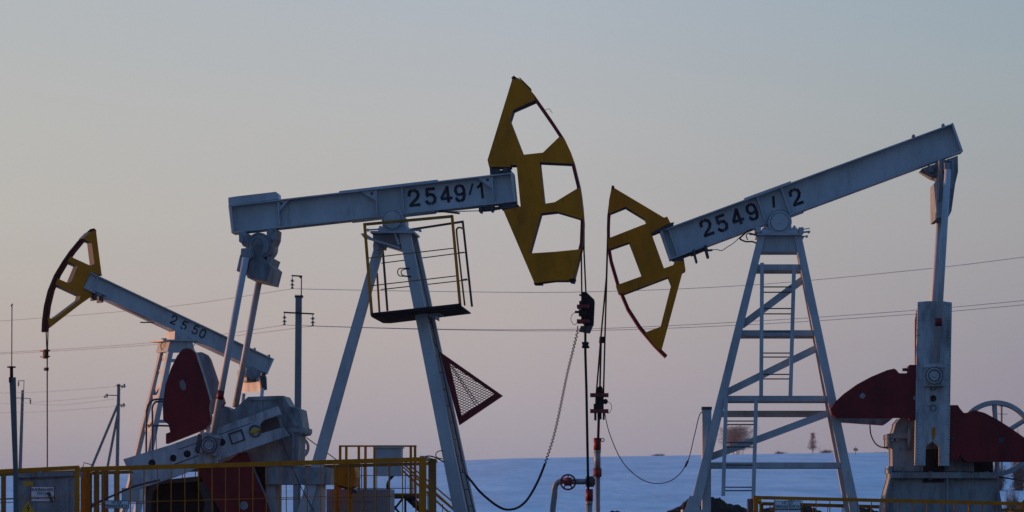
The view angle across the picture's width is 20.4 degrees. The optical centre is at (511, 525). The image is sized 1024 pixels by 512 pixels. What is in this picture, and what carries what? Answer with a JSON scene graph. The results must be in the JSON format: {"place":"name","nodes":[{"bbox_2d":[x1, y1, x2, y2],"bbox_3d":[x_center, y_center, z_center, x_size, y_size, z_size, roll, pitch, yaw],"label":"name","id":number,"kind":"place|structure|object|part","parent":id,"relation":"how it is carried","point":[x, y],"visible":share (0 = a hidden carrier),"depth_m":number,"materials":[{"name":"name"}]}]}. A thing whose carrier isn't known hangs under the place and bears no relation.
{"place":"outdoors","nodes":[
{"label":"outdoors","id":0,"kind":"place"},
{"bbox_2d":[0,452,1023,511],"bbox_3d":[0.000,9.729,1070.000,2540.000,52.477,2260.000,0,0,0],"label":"snow field","id":1,"kind":"structure","parent":0,"point":[507,483],"depth_m":301.42,"materials":[{"name":"white snow"}]},
{"bbox_2d":[18,380,30,467],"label":"utility pole","id":2,"kind":"object","parent":1,"relation":"on","point":[21,431],"visible":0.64,"depth_m":259.88,"materials":[{"name":"grey concrete"}]},
{"bbox_2d":[3,396,103,403],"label":"power line","id":3,"kind":"object","parent":2,"relation":"attached to","point":[57,400],"visible":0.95,"depth_m":250.12,"materials":[{"name":"metal"}]},
{"bbox_2d":[91,384,125,466],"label":"utility pole","id":4,"kind":"object","parent":1,"relation":"on","point":[116,429],"visible":0.94,"depth_m":239.88,"materials":[{"name":"grey concrete"}]},
{"bbox_2d":[8,406,113,412],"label":"power line","id":5,"kind":"object","parent":4,"relation":"attached to","point":[63,410],"visible":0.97,"depth_m":249.28,"materials":[{"name":"metal"}]},
{"bbox_2d":[19,386,115,392],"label":"power line","id":6,"kind":"object","parent":4,"relation":"attached to","point":[64,390],"visible":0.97,"depth_m":248.64,"materials":[{"name":"metal"}]},
{"bbox_2d":[282,275,314,511],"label":"utility pole","id":7,"kind":"object","parent":1,"relation":"on","point":[298,313],"visible":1,"depth_m":109.87,"materials":[{"name":"grey concrete"}]},
{"bbox_2d":[2,325,282,352],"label":"power line","id":8,"kind":"object","parent":7,"relation":"attached to","point":[126,344],"visible":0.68,"depth_m":130.64,"materials":[{"name":"metal"}]},
{"bbox_2d":[5,289,288,320],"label":"power line","id":9,"kind":"object","parent":7,"relation":"attached to","point":[169,306],"visible":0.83,"depth_m":122.98,"materials":[{"name":"metal"}]},
{"bbox_2d":[8,326,311,353],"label":"power line","id":10,"kind":"object","parent":7,"relation":"attached to","point":[154,344],"visible":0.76,"depth_m":129.13,"materials":[{"name":"metal"}]},
{"bbox_2d":[292,300,1023,329],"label":"power line","id":11,"kind":"object","parent":7,"relation":"attached to","point":[634,327],"visible":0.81,"depth_m":105.20,"materials":[{"name":"metal"}]},
{"bbox_2d":[317,305,1018,330],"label":"power line","id":12,"kind":"object","parent":7,"relation":"attached to","point":[705,326],"visible":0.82,"depth_m":103.31,"materials":[{"name":"metal"}]},
{"bbox_2d":[315,257,1022,292],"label":"power line","id":13,"kind":"object","parent":7,"relation":"attached to","point":[683,288],"visible":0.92,"depth_m":104.16,"materials":[{"name":"metal"}]},
{"bbox_2d":[718,422,758,454],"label":"bare tree","id":14,"kind":"object","parent":1,"relation":"on","point":[737,434],"visible":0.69,"depth_m":649.16,"materials":[{"name":"brown plant"}]},
{"bbox_2d":[808,432,819,452],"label":"bare tree","id":15,"kind":"object","parent":1,"relation":"on","point":[812,447],"visible":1,"depth_m":649.82,"materials":[{"name":"brown plant"}]},
{"bbox_2d":[818,449,832,452],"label":"shrub","id":16,"kind":"object","parent":1,"relation":"on","point":[827,451],"visible":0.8,"depth_m":649.61,"materials":[{"name":"plant"}]},
{"bbox_2d":[998,406,1002,469],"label":"utility pole","id":17,"kind":"object","parent":1,"relation":"on","point":[1002,422],"visible":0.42,"depth_m":329.88,"materials":[{"name":"grey concrete"}]},
{"bbox_2d":[993,463,1011,490],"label":"bare bush","id":18,"kind":"object","parent":1,"relation":"on","point":[1002,480],"visible":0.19,"depth_m":239.62,"materials":[{"name":"brown plant"}]},
{"bbox_2d":[1001,485,1019,508],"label":"bare bush","id":19,"kind":"object","parent":1,"relation":"on","point":[1013,499],"visible":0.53,"depth_m":119.83,"materials":[{"name":"brown plant"}]},
{"bbox_2d":[1007,430,1023,490],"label":"bare bush","id":20,"kind":"object","parent":1,"relation":"on","point":[1018,474],"visible":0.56,"depth_m":239.55,"materials":[{"name":"brown plant"}]},
{"bbox_2d":[0,0,1023,470],"label":"sky","id":21,"kind":"structure","parent":0,"point":[137,123],"materials":[{"name":"grey"}]},
{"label":"well pad","id":22,"kind":"structure","parent":0,"visible":0},
{"bbox_2d":[7,303,18,511],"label":"lightning mast","id":23,"kind":"object","parent":22,"relation":"on","point":[12,382],"visible":1,"depth_m":46.76,"materials":[{"name":"grey metal"}]},
{"bbox_2d":[0,466,80,511],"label":"guard fence","id":24,"kind":"object","parent":22,"relation":"on","point":[4,473],"visible":0.85,"depth_m":47.49,"materials":[{"name":"metal"}]},
{"bbox_2d":[18,471,82,511],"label":"control cabinet","id":25,"kind":"object","parent":22,"relation":"on","point":[45,485],"visible":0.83,"depth_m":48.37,"materials":[{"name":"metal"}]},
{"bbox_3d":[-7.955,-0.100,48.366,0.843,1.379,0.070,0,0,3],"label":"door","id":26,"kind":"part","parent":25,"relation":"part of","materials":[{"name":"metal"}]},
{"bbox_2d":[122,488,142,511],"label":"cable box","id":27,"kind":"object","parent":22,"relation":"on","point":[136,496],"visible":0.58,"depth_m":60.00,"materials":[{"name":"grey paint"}]},
{"bbox_2d":[40,228,273,511],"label":"pump jack","id":28,"kind":"object","parent":22,"relation":"on","point":[84,282],"visible":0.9,"depth_m":77.30,"materials":[{"name":"grey paint"}]},
{"bbox_2d":[145,398,168,509],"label":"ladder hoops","id":29,"kind":"object","parent":22,"relation":"on","point":[153,404],"visible":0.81,"depth_m":56.00,"materials":[{"name":"metal"}]},
{"bbox_2d":[80,456,437,511],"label":"guard fence","id":30,"kind":"object","parent":22,"relation":"on","point":[87,504],"visible":0.82,"depth_m":49.14,"materials":[{"name":"yellow metal"}]},
{"bbox_2d":[104,500,128,508],"bbox_3d":[-6.828,-0.362,49.152,0.432,0.143,0.015,0,0,5],"label":"sign plate","id":31,"kind":"object","parent":30,"relation":"attached to","point":[116,504],"visible":1,"depth_m":49.15,"materials":[{"name":"blue paint"}]},
{"bbox_2d":[425,450,443,461],"bbox_3d":[-1.446,-1.218,49.559,0.162,0.217,1.430,0,0,14],"label":"fence cable","id":32,"kind":"object","parent":30,"relation":"attached to","point":[436,457],"visible":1,"depth_m":49.95,"materials":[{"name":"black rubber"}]},
{"bbox_2d":[123,76,594,511],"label":"pump jack","id":33,"kind":"object","parent":22,"relation":"on","point":[262,429],"visible":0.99,"depth_m":51.72,"materials":[{"name":"grey paint"}]},
{"bbox_2d":[464,326,578,510],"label":"coiled cable","id":34,"kind":"object","parent":33,"relation":"hanging from","point":[498,506],"visible":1,"depth_m":52.12,"materials":[{"name":"black rubber"}]},
{"bbox_2d":[326,489,394,511],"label":"skid box","id":35,"kind":"object","parent":22,"relation":"on","point":[368,503],"visible":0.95,"depth_m":55.42,"materials":[{"name":"grey paint"}]},
{"bbox_2d":[335,467,359,511],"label":"motor cover","id":36,"kind":"object","parent":35,"relation":"on","point":[341,474],"visible":0.67,"depth_m":54.70,"materials":[{"name":"yellow metal"}]},
{"bbox_2d":[339,445,452,511],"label":"service stand","id":37,"kind":"object","parent":22,"relation":"on","point":[409,499],"visible":0.6,"depth_m":63.99,"materials":[{"name":"yellow paint"}]},
{"bbox_2d":[375,447,403,488],"bbox_3d":[-2.746,-1.190,63.792,0.614,1.138,0.399,0,0,6],"label":"junction box","id":38,"kind":"object","parent":37,"relation":"on","point":[388,452],"visible":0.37,"depth_m":63.62,"materials":[{"name":"grey paint"}]},
{"bbox_2d":[550,474,594,511],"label":"wellhead","id":39,"kind":"object","parent":22,"relation":"on","point":[568,481],"visible":1,"depth_m":52.15,"materials":[{"name":"grey metal"}]},
{"bbox_2d":[593,438,604,511],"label":"wellhead","id":40,"kind":"object","parent":22,"relation":"on","point":[597,471],"visible":1,"depth_m":52.30,"materials":[{"name":"grey metal"}]},
{"bbox_2d":[701,407,711,511],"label":"steel post","id":41,"kind":"object","parent":22,"relation":"on","point":[706,424],"visible":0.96,"depth_m":52.10,"materials":[{"name":"grey metal"}]},
{"bbox_2d":[605,412,701,483],"bbox_3d":[2.602,-1.429,52.168,1.816,1.342,0.058,0,0,-2],"label":"sagging cable","id":42,"kind":"object","parent":41,"relation":"hanging from","point":[686,463],"visible":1,"depth_m":52.16,"materials":[{"name":"black rubber"}]},
{"bbox_2d":[667,497,746,511],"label":"soil mound","id":43,"kind":"object","parent":22,"relation":"on","point":[719,504],"visible":0.58,"depth_m":73.67,"materials":[{"name":"brown soil"}]},
{"bbox_2d":[747,499,753,511],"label":"timber post","id":44,"kind":"object","parent":22,"relation":"on","point":[750,505],"visible":1,"depth_m":50.74,"materials":[{"name":"brown wood"}]},
{"bbox_2d":[763,500,821,511],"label":"soil mound","id":45,"kind":"object","parent":22,"relation":"on","point":[807,509],"visible":0.34,"depth_m":69.61,"materials":[{"name":"brown soil"}]},
{"bbox_2d":[590,123,1023,511],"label":"pump jack","id":46,"kind":"object","parent":22,"relation":"on","point":[937,445],"visible":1,"depth_m":52.12,"materials":[{"name":"grey paint"}]},
{"bbox_2d":[859,508,877,511],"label":"soil mound","id":47,"kind":"object","parent":22,"relation":"on","point":[864,510],"visible":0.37,"depth_m":80.06,"materials":[{"name":"brown soil"}]},
{"bbox_2d":[753,496,1023,511],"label":"guard fence","id":48,"kind":"object","parent":22,"relation":"on","point":[757,500],"visible":0.72,"depth_m":50.49,"materials":[{"name":"metal"}]},
{"bbox_2d":[774,501,800,508],"bbox_3d":[4.893,-0.362,50.471,0.472,0.156,0.015,0,0,1],"label":"sign plate","id":49,"kind":"object","parent":48,"relation":"attached to","point":[787,504],"visible":1,"depth_m":50.47,"materials":[{"name":"blue paint"}]},
{"bbox_2d":[775,510,800,511],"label":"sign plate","id":50,"kind":"object","parent":48,"relation":"attached to","point":[787,510],"visible":1,"depth_m":50.47,"materials":[{"name":"white metal"}]}
]}

